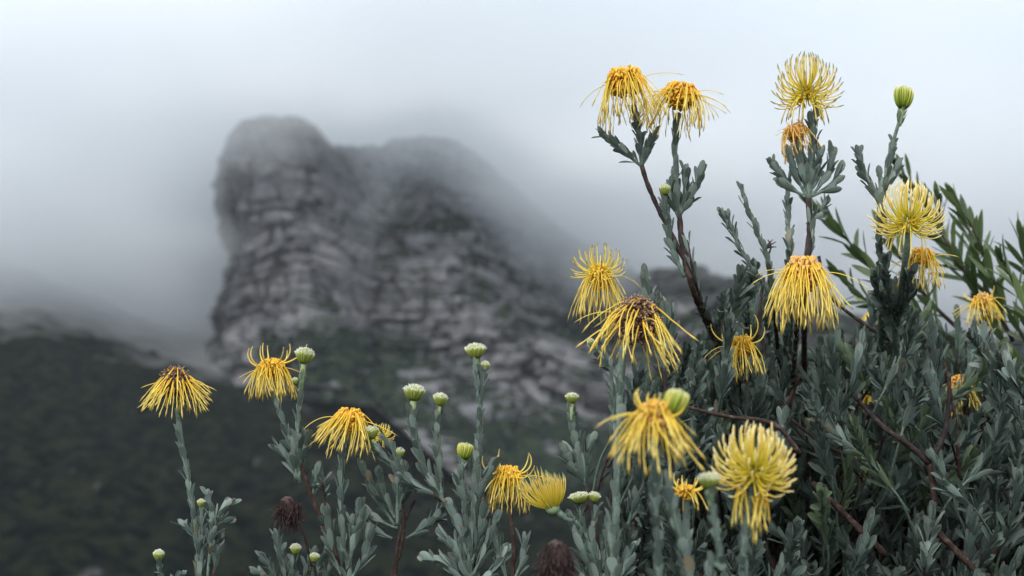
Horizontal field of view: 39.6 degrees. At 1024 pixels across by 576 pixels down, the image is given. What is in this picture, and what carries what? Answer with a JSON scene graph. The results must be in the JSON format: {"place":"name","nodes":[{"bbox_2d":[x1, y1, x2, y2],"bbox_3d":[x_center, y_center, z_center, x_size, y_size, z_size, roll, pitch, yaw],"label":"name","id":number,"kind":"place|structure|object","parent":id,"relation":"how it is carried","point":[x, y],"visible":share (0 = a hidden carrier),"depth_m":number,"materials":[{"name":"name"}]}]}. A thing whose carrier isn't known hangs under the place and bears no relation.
{"place":"outdoors","nodes":[
{"label":"outdoors","id":0,"kind":"place"},
{"bbox_2d":[0,259,1023,575],"bbox_3d":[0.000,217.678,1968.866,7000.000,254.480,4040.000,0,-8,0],"label":"hillside","id":1,"kind":"structure","parent":0,"point":[92,481],"depth_m":388.57,"materials":[{"name":"green plant"}]},
{"bbox_2d":[153,549,186,575],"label":"pincushion plant","id":2,"kind":"object","parent":1,"relation":"on","point":[158,554],"visible":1,"depth_m":1.92,"materials":[{"name":"green plant"}]},
{"bbox_2d":[137,364,241,575],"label":"pincushion plant","id":3,"kind":"object","parent":1,"relation":"on","point":[174,381],"visible":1,"depth_m":1.92,"materials":[{"name":"yellow plant"}]},
{"bbox_2d":[248,527,333,575],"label":"leafy pincushion plant","id":4,"kind":"object","parent":1,"relation":"on","point":[295,549],"visible":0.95,"depth_m":2.02,"materials":[{"name":"green plant"}]},
{"bbox_2d":[239,343,345,574],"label":"pincushion plant","id":5,"kind":"object","parent":1,"relation":"on","point":[293,449],"visible":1,"depth_m":1.92,"materials":[{"name":"green plant"}]},
{"bbox_2d":[270,496,316,575],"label":"dead flower","id":6,"kind":"object","parent":1,"relation":"on","point":[288,510],"visible":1,"depth_m":1.91,"materials":[{"name":"brown plant"}]},
{"bbox_2d":[304,407,397,575],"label":"pincushion plant","id":7,"kind":"object","parent":1,"relation":"on","point":[353,421],"visible":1,"depth_m":1.92,"materials":[{"name":"green plant"}]},
{"bbox_2d":[357,458,446,575],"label":"leafy pincushion plant","id":8,"kind":"object","parent":1,"relation":"on","point":[381,499],"visible":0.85,"depth_m":1.95,"materials":[{"name":"green plant"}]},
{"bbox_2d":[363,384,475,568],"bbox_3d":[-0.120,0.611,1.875,0.170,0.968,0.081,-2,-8,14],"label":"pincushion plant","id":9,"kind":"object","parent":1,"relation":"on","point":[414,393],"visible":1,"depth_m":1.92,"materials":[{"name":"green plant"}]},
{"bbox_2d":[417,342,511,575],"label":"pincushion plant","id":10,"kind":"object","parent":1,"relation":"on","point":[465,544],"visible":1,"depth_m":1.90,"materials":[{"name":"green plant"}]},
{"bbox_2d":[482,449,542,575],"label":"pincushion plant","id":11,"kind":"object","parent":1,"relation":"on","point":[507,477],"visible":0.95,"depth_m":1.90,"materials":[{"name":"yellow plant"}]},
{"bbox_2d":[531,539,581,575],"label":"dead flower","id":12,"kind":"object","parent":1,"relation":"on","point":[557,558],"visible":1,"depth_m":1.44,"materials":[{"name":"brown plant"}]},
{"bbox_2d":[515,466,640,575],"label":"pincushion plant","id":13,"kind":"object","parent":1,"relation":"on","point":[549,500],"visible":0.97,"depth_m":1.88,"materials":[{"name":"green plant"}]},
{"bbox_2d":[556,392,600,554],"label":"pincushion plant","id":14,"kind":"object","parent":1,"relation":"on","point":[575,460],"visible":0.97,"depth_m":1.95,"materials":[{"name":"green plant"}]},
{"bbox_2d":[567,242,641,563],"bbox_3d":[0.127,0.510,1.867,0.089,1.154,0.162,-4,-9,28],"label":"pincushion plant","id":15,"kind":"object","parent":1,"relation":"on","point":[597,278],"visible":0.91,"depth_m":1.92,"materials":[{"name":"yellow plant"}]},
{"bbox_2d":[574,293,698,575],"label":"pincushion plant","id":16,"kind":"object","parent":1,"relation":"on","point":[638,319],"visible":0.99,"depth_m":1.72,"materials":[{"name":"yellow plant"}]},
{"bbox_2d":[595,388,707,575],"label":"pincushion plant","id":17,"kind":"object","parent":1,"relation":"on","point":[655,418],"visible":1,"depth_m":1.33,"materials":[{"name":"yellow plant"}]},
{"bbox_2d":[640,263,679,575],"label":"leafy pincushion plant","id":18,"kind":"object","parent":1,"relation":"on","point":[665,306],"visible":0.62,"depth_m":2.00,"materials":[{"name":"green plant"}]},
{"bbox_2d":[666,473,708,574],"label":"pincushion plant","id":19,"kind":"object","parent":1,"relation":"on","point":[685,491],"visible":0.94,"depth_m":1.60,"materials":[{"name":"yellow plant"}]},
{"bbox_2d":[662,469,727,575],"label":"pincushion plant","id":20,"kind":"object","parent":1,"relation":"on","point":[708,481],"visible":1,"depth_m":1.34,"materials":[{"name":"green plant"}]},
{"bbox_2d":[581,64,820,567],"bbox_3d":[0.349,0.418,2.025,0.206,1.396,0.657,-6,-10,39],"label":"pincushion plant","id":21,"kind":"object","parent":1,"relation":"on","point":[622,82],"visible":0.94,"depth_m":1.94,"materials":[{"name":"yellow plant"}]},
{"bbox_2d":[582,257,842,575],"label":"pincushion shrub","id":22,"kind":"object","parent":1,"relation":"on","point":[719,405],"visible":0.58,"depth_m":2.08,"materials":[{"name":"green plant"}]},
{"bbox_2d":[703,314,765,384],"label":"pincushion plant","id":23,"kind":"object","parent":1,"relation":"on","point":[744,345],"visible":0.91,"depth_m":1.99,"materials":[{"name":"yellow plant"}]},
{"bbox_2d":[717,181,788,527],"bbox_3d":[0.406,0.493,2.119,0.078,1.244,0.474,-3,-9,21],"label":"leafy pincushion plant","id":24,"kind":"object","parent":1,"relation":"on","point":[724,215],"visible":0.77,"depth_m":2.00,"materials":[{"name":"green plant"}]},
{"bbox_2d":[710,420,796,575],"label":"pincushion plant","id":25,"kind":"object","parent":1,"relation":"on","point":[752,468],"visible":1,"depth_m":1.43,"materials":[{"name":"yellow plant"}]},
{"bbox_2d":[765,119,822,521],"bbox_3d":[0.403,0.459,2.056,0.072,1.320,0.523,-1,-8,6],"label":"pincushion plant","id":26,"kind":"object","parent":1,"relation":"on","point":[794,133],"visible":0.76,"depth_m":1.93,"materials":[{"name":"yellow plant"}]},
{"bbox_2d":[770,51,845,560],"bbox_3d":[0.437,0.413,2.032,0.100,1.423,0.514,-2,-8,11],"label":"pincushion plant","id":27,"kind":"object","parent":1,"relation":"on","point":[808,172],"visible":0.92,"depth_m":1.92,"materials":[{"name":"yellow plant"}]},
{"bbox_2d":[751,255,871,502],"bbox_3d":[0.384,0.557,1.956,0.151,1.161,0.471,0,-8,0],"label":"pincushion plant","id":28,"kind":"object","parent":1,"relation":"on","point":[801,275],"visible":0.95,"depth_m":1.83,"materials":[{"name":"yellow plant"}]},
{"bbox_2d":[859,390,872,411],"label":"pincushion plant","id":29,"kind":"object","parent":1,"relation":"on","point":[867,399],"visible":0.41,"depth_m":2.20,"materials":[{"name":"yellow plant"}]},
{"bbox_2d":[850,84,913,574],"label":"pincushion plant","id":30,"kind":"object","parent":1,"relation":"on","point":[903,96],"visible":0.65,"depth_m":1.92,"materials":[{"name":"green plant"}]},
{"bbox_2d":[758,256,1023,575],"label":"pincushion shrub","id":31,"kind":"object","parent":1,"relation":"on","point":[962,494],"visible":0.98,"depth_m":2.04,"materials":[{"name":"green plant"}]},
{"bbox_2d":[798,154,1023,430],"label":"lance leaved shrub","id":32,"kind":"object","parent":1,"relation":"on","point":[975,247],"visible":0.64,"depth_m":2.57,"materials":[{"name":"green plant"}]},
{"bbox_2d":[867,178,957,565],"bbox_3d":[0.586,0.504,1.981,0.121,1.259,0.490,-3,-8,18],"label":"pincushion plant","id":33,"kind":"object","parent":1,"relation":"on","point":[905,220],"visible":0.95,"depth_m":1.90,"materials":[{"name":"yellow plant"}]},
{"bbox_2d":[943,374,992,422],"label":"pincushion plant","id":34,"kind":"object","parent":1,"relation":"on","point":[955,379],"visible":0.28,"depth_m":2.29,"materials":[{"name":"yellow plant"}]},
{"bbox_2d":[950,289,1007,398],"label":"pincushion plant","id":35,"kind":"object","parent":1,"relation":"on","point":[981,302],"visible":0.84,"depth_m":2.39,"materials":[{"name":"yellow plant"}]},
{"bbox_2d":[0,0,1023,338],"label":"sky","id":36,"kind":"structure","parent":0,"point":[117,117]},
{"bbox_2d":[205,115,1023,492],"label":"mountain","id":37,"kind":"structure","parent":0,"point":[379,277],"depth_m":625.23,"materials":[{"name":"stone"}]}
]}

